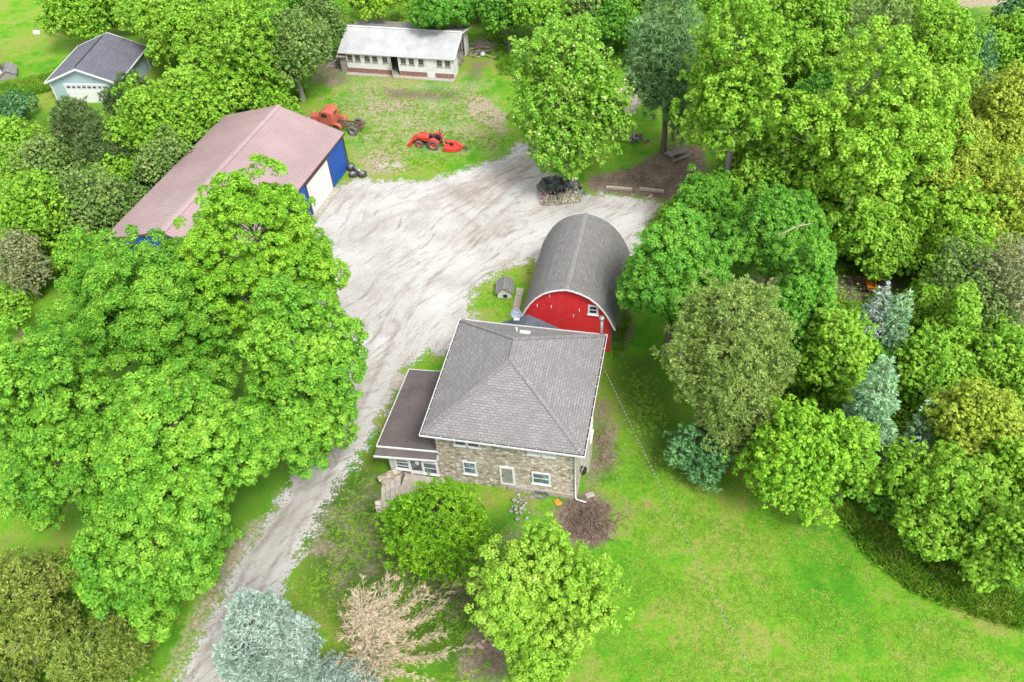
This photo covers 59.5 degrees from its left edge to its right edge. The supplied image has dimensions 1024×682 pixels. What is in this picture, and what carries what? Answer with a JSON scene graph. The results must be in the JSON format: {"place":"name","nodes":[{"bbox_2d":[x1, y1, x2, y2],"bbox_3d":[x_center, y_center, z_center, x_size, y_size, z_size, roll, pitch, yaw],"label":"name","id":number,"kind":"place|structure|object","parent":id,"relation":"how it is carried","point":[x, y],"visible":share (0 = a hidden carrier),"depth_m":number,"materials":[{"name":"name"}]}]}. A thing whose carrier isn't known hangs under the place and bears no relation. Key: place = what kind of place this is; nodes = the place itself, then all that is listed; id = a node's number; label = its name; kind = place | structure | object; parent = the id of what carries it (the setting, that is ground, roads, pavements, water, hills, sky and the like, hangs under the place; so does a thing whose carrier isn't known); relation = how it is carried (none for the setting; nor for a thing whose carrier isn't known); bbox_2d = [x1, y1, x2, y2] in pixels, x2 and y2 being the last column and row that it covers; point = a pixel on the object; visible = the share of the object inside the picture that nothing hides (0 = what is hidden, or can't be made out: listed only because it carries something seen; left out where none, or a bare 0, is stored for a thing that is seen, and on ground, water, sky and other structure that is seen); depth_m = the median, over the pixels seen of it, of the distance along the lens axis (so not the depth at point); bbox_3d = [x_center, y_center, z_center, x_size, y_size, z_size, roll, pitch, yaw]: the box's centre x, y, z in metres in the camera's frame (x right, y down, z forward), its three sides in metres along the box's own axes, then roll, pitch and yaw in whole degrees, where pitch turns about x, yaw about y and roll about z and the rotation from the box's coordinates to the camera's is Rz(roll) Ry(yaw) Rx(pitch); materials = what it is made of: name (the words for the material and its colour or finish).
{"place":"outdoors","nodes":[
{"label":"outdoors","id":0,"kind":"place"},
{"bbox_2d":[0,0,1023,681],"bbox_3d":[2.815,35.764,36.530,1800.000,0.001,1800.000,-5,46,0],"label":"ground","id":1,"kind":"structure","parent":0,"point":[636,166],"depth_m":60.31,"materials":[{"name":"green plant"}]},
{"bbox_2d":[0,289,32,341],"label":"shrub","id":2,"kind":"object","parent":1,"relation":"on","point":[12,305],"visible":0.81,"depth_m":72.31,"materials":[{"name":"green plant"}]},
{"bbox_2d":[0,115,39,167],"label":"shrub","id":3,"kind":"object","parent":1,"relation":"on","point":[12,130],"visible":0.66,"depth_m":90.27,"materials":[{"name":"green plant"}]},
{"bbox_2d":[0,87,39,121],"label":"shrub","id":4,"kind":"object","parent":1,"relation":"on","point":[12,103],"visible":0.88,"depth_m":97.68,"materials":[{"name":"teal plant"}]},
{"bbox_2d":[0,645,50,681],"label":"cedar tree","id":5,"kind":"object","parent":1,"relation":"on","point":[13,673],"visible":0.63,"depth_m":51.67,"materials":[{"name":"green plant"}]},
{"bbox_2d":[0,221,56,296],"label":"shrub","id":6,"kind":"object","parent":1,"relation":"on","point":[12,248],"visible":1,"depth_m":75.36,"materials":[{"name":"plant"}]},
{"bbox_2d":[0,132,79,181],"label":"shrub","id":7,"kind":"object","parent":1,"relation":"on","point":[54,157],"visible":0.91,"depth_m":86.87,"materials":[{"name":"green plant"}]},
{"bbox_2d":[0,545,81,666],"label":"cedar tree","id":8,"kind":"object","parent":1,"relation":"on","point":[26,618],"visible":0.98,"depth_m":50.87,"materials":[{"name":"green plant"}]},
{"bbox_2d":[0,168,89,248],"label":"broadleaf tree","id":9,"kind":"object","parent":1,"relation":"on","point":[32,202],"visible":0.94,"depth_m":77.41,"materials":[{"name":"green plant"}]},
{"bbox_2d":[0,315,126,533],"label":"broadleaf tree","id":10,"kind":"object","parent":1,"relation":"on","point":[59,409],"visible":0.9,"depth_m":52.13,"materials":[{"name":"green plant"}]},
{"bbox_2d":[43,225,107,275],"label":"shrub","id":11,"kind":"object","parent":1,"relation":"on","point":[60,245],"visible":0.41,"depth_m":77.27,"materials":[{"name":"green plant"}]},
{"bbox_2d":[33,0,118,41],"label":"broadleaf tree","id":12,"kind":"object","parent":1,"relation":"on","point":[86,20],"visible":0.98,"depth_m":106.56,"materials":[{"name":"green plant"}]},
{"bbox_2d":[47,94,108,153],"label":"pine tree","id":13,"kind":"object","parent":1,"relation":"on","point":[63,119],"visible":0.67,"depth_m":88.75,"materials":[{"name":"green plant"}]},
{"bbox_2d":[52,158,132,233],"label":"thin tree","id":14,"kind":"object","parent":1,"relation":"on","point":[94,192],"visible":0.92,"depth_m":79.70,"materials":[{"name":"green plant"}]},
{"bbox_2d":[44,32,150,102],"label":"blue garage","id":15,"kind":"structure","parent":1,"relation":"on","point":[91,68],"depth_m":101.43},
{"bbox_2d":[42,611,159,681],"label":"cedar tree","id":16,"kind":"object","parent":1,"relation":"on","point":[107,650],"visible":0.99,"depth_m":51.15,"materials":[{"name":"plant"}]},
{"bbox_2d":[72,114,138,170],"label":"pine tree","id":17,"kind":"object","parent":1,"relation":"on","point":[88,145],"visible":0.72,"depth_m":85.94,"materials":[{"name":"green plant"}]},
{"bbox_2d":[84,152,143,181],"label":"young tree","id":18,"kind":"object","parent":1,"relation":"on","point":[123,164],"visible":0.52,"depth_m":85.75,"materials":[{"name":"green plant"}]},
{"bbox_2d":[96,68,152,117],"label":"pine tree","id":19,"kind":"object","parent":1,"relation":"on","point":[109,99],"visible":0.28,"depth_m":91.91,"materials":[{"name":"green plant"}]},
{"bbox_2d":[22,224,240,403],"bbox_3d":[-25.758,-1.236,64.026,13.852,15.985,15.258,-5,46,0],"label":"broadleaf tree","id":20,"kind":"object","parent":1,"relation":"on","point":[157,298],"visible":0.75,"depth_m":60.12,"materials":[{"name":"green plant"}]},
{"bbox_2d":[99,72,200,162],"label":"broadleaf tree","id":21,"kind":"object","parent":1,"relation":"on","point":[140,116],"visible":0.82,"depth_m":86.45,"materials":[{"name":"green plant"}]},
{"bbox_2d":[58,457,242,642],"bbox_3d":[-21.539,12.138,54.262,11.091,10.789,10.857,-31,51,-23],"label":"broadleaf tree","id":22,"kind":"object","parent":1,"relation":"on","point":[108,557],"visible":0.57,"depth_m":51.23,"materials":[{"name":"green plant"}]},
{"bbox_2d":[124,122,200,186],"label":"thin tree","id":23,"kind":"object","parent":1,"relation":"on","point":[154,158],"visible":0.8,"depth_m":84.87,"materials":[{"name":"green plant"}]},
{"bbox_2d":[62,357,296,561],"bbox_3d":[-19.789,7.577,54.789,11.957,16.163,11.099,19,50,22],"label":"broadleaf tree","id":24,"kind":"object","parent":1,"relation":"on","point":[142,440],"visible":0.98,"depth_m":50.31,"materials":[{"name":"green plant"}]},
{"bbox_2d":[126,0,257,69],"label":"broadleaf tree","id":25,"kind":"object","parent":1,"relation":"on","point":[167,23],"visible":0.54,"depth_m":98.56,"materials":[{"name":"green plant"}]},
{"bbox_2d":[151,61,233,145],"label":"broadleaf tree","id":26,"kind":"object","parent":1,"relation":"on","point":[189,82],"visible":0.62,"depth_m":89.22,"materials":[{"name":"green plant"}]},
{"bbox_2d":[175,25,261,113],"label":"broadleaf tree","id":27,"kind":"object","parent":1,"relation":"on","point":[225,85],"visible":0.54,"depth_m":92.10,"materials":[{"name":"green plant"}]},
{"bbox_2d":[102,104,348,295],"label":"pole shed","id":28,"kind":"structure","parent":1,"relation":"on","point":[310,154],"depth_m":83.56,"materials":[{"name":"pink metal"}]},
{"bbox_2d":[306,160,333,213],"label":"sliding door","id":29,"kind":"structure","parent":28,"relation":"in","point":[320,186],"depth_m":84.97,"materials":[{"name":"white paint"}]},
{"bbox_2d":[175,0,316,87],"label":"broadleaf tree","id":30,"kind":"object","parent":1,"relation":"on","point":[237,27],"visible":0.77,"depth_m":92.11,"materials":[{"name":"green plant"}]},
{"bbox_2d":[218,58,298,111],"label":"broadleaf tree","id":31,"kind":"object","parent":1,"relation":"on","point":[253,104],"visible":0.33,"depth_m":94.31,"materials":[{"name":"green plant"}]},
{"bbox_2d":[172,154,351,357],"bbox_3d":[-18.202,-4.796,65.613,12.614,17.834,11.610,-5,46,0],"label":"broadleaf tree","id":32,"kind":"object","parent":1,"relation":"on","point":[291,241],"visible":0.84,"depth_m":61.59,"materials":[{"name":"green plant"}]},
{"bbox_2d":[211,585,326,681],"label":"blue spruce","id":33,"kind":"object","parent":1,"relation":"on","point":[268,637],"visible":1,"depth_m":47.52,"materials":[{"name":"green plant"}]},
{"bbox_2d":[258,0,335,101],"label":"thin tree","id":34,"kind":"object","parent":1,"relation":"on","point":[315,38],"visible":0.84,"depth_m":93.51,"materials":[{"name":"green plant"}]},
{"bbox_2d":[234,273,368,479],"bbox_3d":[-13.211,3.339,57.331,8.825,17.725,9.653,-5,46,0],"label":"broadleaf tree","id":35,"kind":"object","parent":1,"relation":"on","point":[317,365],"visible":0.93,"depth_m":54.85,"materials":[{"name":"green plant"}]},
{"bbox_2d":[293,0,353,60],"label":"thin tree","id":36,"kind":"object","parent":1,"relation":"on","point":[331,15],"visible":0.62,"depth_m":101.19,"materials":[{"name":"green plant"}]},
{"bbox_2d":[308,104,364,135],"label":"old truck","id":37,"kind":"object","parent":1,"relation":"on","point":[327,114],"visible":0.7,"depth_m":94.15,"materials":[{"name":"metal"}]},
{"bbox_2d":[315,648,379,681],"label":"blue spruce","id":38,"kind":"object","parent":1,"relation":"on","point":[340,672],"visible":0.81,"depth_m":50.82,"materials":[{"name":"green plant"}]},
{"bbox_2d":[346,0,408,20],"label":"broadleaf tree","id":39,"kind":"object","parent":1,"relation":"on","point":[371,5],"visible":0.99,"depth_m":103.14,"materials":[{"name":"green plant"}]},
{"bbox_2d":[336,20,471,81],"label":"white shed","id":40,"kind":"structure","parent":1,"relation":"on","point":[389,49],"depth_m":101.56,"materials":[{"name":"metal"}]},
{"bbox_2d":[333,568,486,681],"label":"dead larch","id":41,"kind":"object","parent":1,"relation":"on","point":[365,631],"visible":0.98,"depth_m":50.48,"materials":[{"name":"beige plant"}]},
{"bbox_2d":[171,139,663,681],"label":"gravel drive","id":42,"kind":"structure","parent":1,"relation":"on","point":[421,257],"depth_m":78.95,"materials":[{"name":"grey gravel"}]},
{"bbox_2d":[536,175,581,197],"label":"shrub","id":43,"kind":"object","parent":42,"relation":"on","point":[553,184],"visible":0.88,"depth_m":84.09,"materials":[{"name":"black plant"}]},
{"bbox_2d":[374,471,504,588],"bbox_3d":[-4.445,11.592,55.272,7.994,8.194,7.353,-5,46,0],"label":"yew tree","id":44,"kind":"object","parent":1,"relation":"on","point":[453,530],"visible":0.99,"depth_m":53.64,"materials":[{"name":"green plant"}]},
{"bbox_2d":[406,0,477,29],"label":"maple tree","id":45,"kind":"object","parent":1,"relation":"on","point":[438,14],"visible":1,"depth_m":99.15,"materials":[{"name":"green plant"}]},
{"bbox_2d":[373,315,607,512],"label":"stone house","id":46,"kind":"structure","parent":1,"relation":"on","point":[509,404],"depth_m":60.24,"materials":[{"name":"grey stone"}]},
{"bbox_2d":[472,0,526,53],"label":"understorey tree","id":47,"kind":"object","parent":1,"relation":"on","point":[498,12],"visible":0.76,"depth_m":99.05,"materials":[{"name":"green plant"}]},
{"bbox_2d":[0,44,1023,631],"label":"rough grass","id":48,"kind":"structure","parent":1,"relation":"on","point":[882,542],"depth_m":56.58,"materials":[{"name":"green plant"}]},
{"bbox_2d":[0,0,1023,681],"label":"undergrowth","id":49,"kind":"object","parent":1,"relation":"on","point":[396,14],"visible":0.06,"depth_m":71.24,"materials":[{"name":"green plant"}]},
{"bbox_2d":[506,0,573,29],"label":"broadleaf tree","id":50,"kind":"object","parent":1,"relation":"on","point":[535,12],"visible":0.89,"depth_m":97.55,"materials":[{"name":"green plant"}]},
{"bbox_2d":[463,511,634,681],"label":"lime green tree","id":51,"kind":"object","parent":1,"relation":"on","point":[547,585],"visible":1,"depth_m":45.59,"materials":[{"name":"green plant"}]},
{"bbox_2d":[505,8,637,180],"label":"pale green tree","id":52,"kind":"object","parent":1,"relation":"on","point":[597,110],"visible":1,"depth_m":77.19,"materials":[{"name":"green plant"}]},
{"bbox_2d":[521,213,630,351],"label":"red barn","id":53,"kind":"structure","parent":1,"relation":"on","point":[581,263],"depth_m":68.88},
{"bbox_2d":[553,496,627,554],"bbox_3d":[5.089,11.932,59.266,5.032,0.618,4.761,7,47,11],"label":"shrub","id":54,"kind":"object","parent":1,"relation":"on","point":[583,518],"visible":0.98,"depth_m":59.32,"materials":[{"name":"brown plant"}]},
{"bbox_2d":[588,0,643,58],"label":"understorey tree","id":55,"kind":"object","parent":1,"relation":"on","point":[615,22],"visible":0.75,"depth_m":97.30,"materials":[{"name":"green plant"}]},
{"bbox_2d":[618,0,708,153],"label":"pine tree","id":56,"kind":"object","parent":1,"relation":"on","point":[668,47],"visible":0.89,"depth_m":79.91,"materials":[{"name":"green plant"}]},
{"bbox_2d":[615,202,733,353],"bbox_3d":[11.750,-3.834,64.970,8.714,14.084,7.935,-5,46,0],"label":"maple tree","id":57,"kind":"object","parent":1,"relation":"on","point":[672,260],"visible":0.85,"depth_m":61.49,"materials":[{"name":"green plant"}]},
{"bbox_2d":[662,416,744,492],"bbox_3d":[12.841,7.106,60.735,5.391,4.780,5.460,24,52,25],"label":"shrub","id":58,"kind":"object","parent":1,"relation":"on","point":[702,461],"visible":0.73,"depth_m":59.46,"materials":[{"name":"teal plant"}]},
{"bbox_2d":[676,163,753,244],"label":"maple tree","id":59,"kind":"object","parent":1,"relation":"on","point":[708,198],"visible":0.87,"depth_m":74.34,"materials":[{"name":"green plant"}]},
{"bbox_2d":[648,267,801,469],"bbox_3d":[14.014,1.631,57.870,8.242,16.333,8.560,-34,52,-26],"label":"broadleaf tree","id":60,"kind":"object","parent":1,"relation":"on","point":[729,349],"visible":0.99,"depth_m":55.17,"materials":[{"name":"green plant"}]},
{"bbox_2d":[668,0,793,176],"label":"broadleaf tree","id":61,"kind":"object","parent":1,"relation":"on","point":[740,72],"visible":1,"depth_m":69.78,"materials":[{"name":"green plant"}]},
{"bbox_2d":[706,181,831,286],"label":"maple tree","id":62,"kind":"object","parent":1,"relation":"on","point":[773,226],"visible":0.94,"depth_m":67.15,"materials":[{"name":"green plant"}]},
{"bbox_2d":[728,108,817,201],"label":"broadleaf tree","id":63,"kind":"object","parent":1,"relation":"on","point":[771,167],"visible":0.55,"depth_m":73.21,"materials":[{"name":"green plant"}]},
{"bbox_2d":[762,286,808,356],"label":"understorey tree","id":64,"kind":"object","parent":1,"relation":"on","point":[784,305],"visible":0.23,"depth_m":61.14,"materials":[{"name":"green plant"}]},
{"bbox_2d":[728,0,854,112],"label":"broadleaf tree","id":65,"kind":"object","parent":1,"relation":"on","point":[808,41],"visible":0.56,"depth_m":82.41,"materials":[{"name":"green plant"}]},
{"bbox_2d":[722,393,882,528],"bbox_3d":[18.192,7.284,56.611,9.668,9.803,7.572,-5,46,0],"label":"bright shrub","id":66,"kind":"object","parent":1,"relation":"on","point":[792,459],"visible":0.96,"depth_m":54.45,"materials":[{"name":"green plant"}]},
{"bbox_2d":[770,68,838,153],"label":"understorey tree","id":67,"kind":"object","parent":1,"relation":"on","point":[818,84],"visible":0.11,"depth_m":77.88,"materials":[{"name":"green plant"}]},
{"bbox_2d":[772,228,838,327],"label":"maple tree","id":68,"kind":"object","parent":1,"relation":"on","point":[805,264],"visible":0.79,"depth_m":61.26,"materials":[{"name":"green plant"}]},
{"bbox_2d":[803,386,855,428],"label":"young tree","id":69,"kind":"object","parent":1,"relation":"on","point":[826,404],"visible":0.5,"depth_m":61.52,"materials":[{"name":"green plant"}]},
{"bbox_2d":[784,306,880,402],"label":"broadleaf tree","id":70,"kind":"object","parent":1,"relation":"on","point":[831,357],"visible":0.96,"depth_m":59.65,"materials":[{"name":"green plant"}]},
{"bbox_2d":[827,416,882,504],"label":"broadleaf tree","id":71,"kind":"object","parent":1,"relation":"on","point":[863,483],"visible":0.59,"depth_m":54.85,"materials":[{"name":"green plant"}]},
{"bbox_2d":[790,152,921,256],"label":"broadleaf tree","id":72,"kind":"object","parent":1,"relation":"on","point":[842,223],"visible":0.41,"depth_m":70.71,"materials":[{"name":"green plant"}]},
{"bbox_2d":[833,352,901,466],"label":"spruce tree","id":73,"kind":"object","parent":1,"relation":"on","point":[881,403],"visible":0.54,"depth_m":56.11,"materials":[{"name":"green plant"}]},
{"bbox_2d":[764,13,975,212],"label":"broadleaf tree","id":74,"kind":"object","parent":1,"relation":"on","point":[868,144],"visible":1,"depth_m":66.37,"materials":[{"name":"green plant"}]},
{"bbox_2d":[821,0,921,88],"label":"thin tree","id":75,"kind":"object","parent":1,"relation":"on","point":[895,14],"visible":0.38,"depth_m":83.15,"materials":[{"name":"green plant"}]},
{"bbox_2d":[858,281,892,345],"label":"spruce tree","id":76,"kind":"object","parent":1,"relation":"on","point":[875,315],"visible":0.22,"depth_m":62.44,"materials":[{"name":"grey plant"}]},
{"bbox_2d":[838,219,924,280],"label":"broadleaf tree","id":77,"kind":"object","parent":1,"relation":"on","point":[885,261],"visible":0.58,"depth_m":71.03,"materials":[{"name":"green plant"}]},
{"bbox_2d":[864,463,919,520],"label":"understorey tree","id":78,"kind":"object","parent":1,"relation":"on","point":[874,505],"visible":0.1,"depth_m":56.87,"materials":[{"name":"green plant"}]},
{"bbox_2d":[873,288,914,391],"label":"spruce tree","id":79,"kind":"object","parent":1,"relation":"on","point":[898,337],"visible":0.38,"depth_m":62.41,"materials":[{"name":"green plant"}]},
{"bbox_2d":[858,177,964,268],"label":"broadleaf tree","id":80,"kind":"object","parent":1,"relation":"on","point":[913,196],"visible":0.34,"depth_m":70.86,"materials":[{"name":"green plant"}]},
{"bbox_2d":[881,281,949,334],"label":"broadleaf tree","id":81,"kind":"object","parent":1,"relation":"on","point":[925,299],"visible":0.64,"depth_m":65.88,"materials":[{"name":"green plant"}]},
{"bbox_2d":[895,397,938,453],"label":"spruce tree","id":82,"kind":"object","parent":1,"relation":"on","point":[918,425],"visible":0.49,"depth_m":59.20,"materials":[{"name":"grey plant"}]},
{"bbox_2d":[891,321,958,409],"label":"broadleaf tree","id":83,"kind":"object","parent":1,"relation":"on","point":[915,352],"visible":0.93,"depth_m":61.39,"materials":[{"name":"green plant"}]},
{"bbox_2d":[903,250,966,296],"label":"young tree","id":84,"kind":"object","parent":1,"relation":"on","point":[915,282],"visible":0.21,"depth_m":67.74,"materials":[{"name":"green plant"}]},
{"bbox_2d":[880,0,991,112],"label":"broadleaf tree","id":85,"kind":"object","parent":1,"relation":"on","point":[937,23],"visible":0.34,"depth_m":80.32,"materials":[{"name":"green plant"}]},
{"bbox_2d":[869,436,1023,561],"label":"oak tree","id":86,"kind":"object","parent":1,"relation":"on","point":[954,487],"visible":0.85,"depth_m":53.09,"materials":[{"name":"green plant"}]},
{"bbox_2d":[917,281,983,349],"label":"broadleaf tree","id":87,"kind":"object","parent":1,"relation":"on","point":[961,312],"visible":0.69,"depth_m":62.41,"materials":[{"name":"green plant"}]},
{"bbox_2d":[926,343,975,392],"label":"young tree","id":88,"kind":"object","parent":1,"relation":"on","point":[960,362],"visible":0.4,"depth_m":61.63,"materials":[{"name":"green plant"}]},
{"bbox_2d":[901,105,1004,202],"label":"golden tree","id":89,"kind":"object","parent":1,"relation":"on","point":[965,161],"visible":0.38,"depth_m":71.49,"materials":[{"name":"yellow plant"}]},
{"bbox_2d":[900,175,1015,269],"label":"broadleaf tree","id":90,"kind":"object","parent":1,"relation":"on","point":[966,220],"visible":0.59,"depth_m":69.25,"materials":[{"name":"green plant"}]},
{"bbox_2d":[919,227,1004,311],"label":"thin tree","id":91,"kind":"object","parent":1,"relation":"on","point":[966,258],"visible":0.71,"depth_m":65.80,"materials":[{"name":"green plant"}]},
{"bbox_2d":[923,373,1023,464],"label":"golden tree","id":92,"kind":"object","parent":1,"relation":"on","point":[976,415],"visible":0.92,"depth_m":55.95,"materials":[{"name":"yellow plant"}]},
{"bbox_2d":[956,497,1023,592],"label":"broadleaf tree","id":93,"kind":"object","parent":1,"relation":"on","point":[998,553],"visible":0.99,"depth_m":50.46,"materials":[{"name":"green plant"}]},
{"bbox_2d":[962,58,1023,182],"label":"golden tree","id":94,"kind":"object","parent":1,"relation":"on","point":[999,108],"visible":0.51,"depth_m":73.94,"materials":[{"name":"yellow plant"}]},
{"bbox_2d":[963,311,1023,389],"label":"broadleaf tree","id":95,"kind":"object","parent":1,"relation":"on","point":[1004,369],"visible":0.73,"depth_m":61.53,"materials":[{"name":"green plant"}]},
{"bbox_2d":[965,230,1023,324],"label":"dead tree","id":96,"kind":"object","parent":1,"relation":"on","point":[1012,267],"visible":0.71,"depth_m":64.41,"materials":[{"name":"plant"}]},
{"bbox_2d":[970,162,1023,257],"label":"golden tree","id":97,"kind":"object","parent":1,"relation":"on","point":[1014,218],"visible":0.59,"depth_m":69.26,"materials":[{"name":"green plant"}]},
{"bbox_2d":[971,7,1023,71],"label":"broadleaf tree","id":98,"kind":"object","parent":1,"relation":"on","point":[1009,34],"visible":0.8,"depth_m":92.17,"materials":[{"name":"green plant"}]},
{"bbox_2d":[975,291,1023,345],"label":"young tree","id":99,"kind":"object","parent":1,"relation":"on","point":[985,314],"visible":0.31,"depth_m":64.38,"materials":[{"name":"green plant"}]},
{"bbox_2d":[976,432,1023,504],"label":"broadleaf tree","id":100,"kind":"object","parent":1,"relation":"on","point":[1014,455],"visible":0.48,"depth_m":53.80,"materials":[{"name":"green plant"}]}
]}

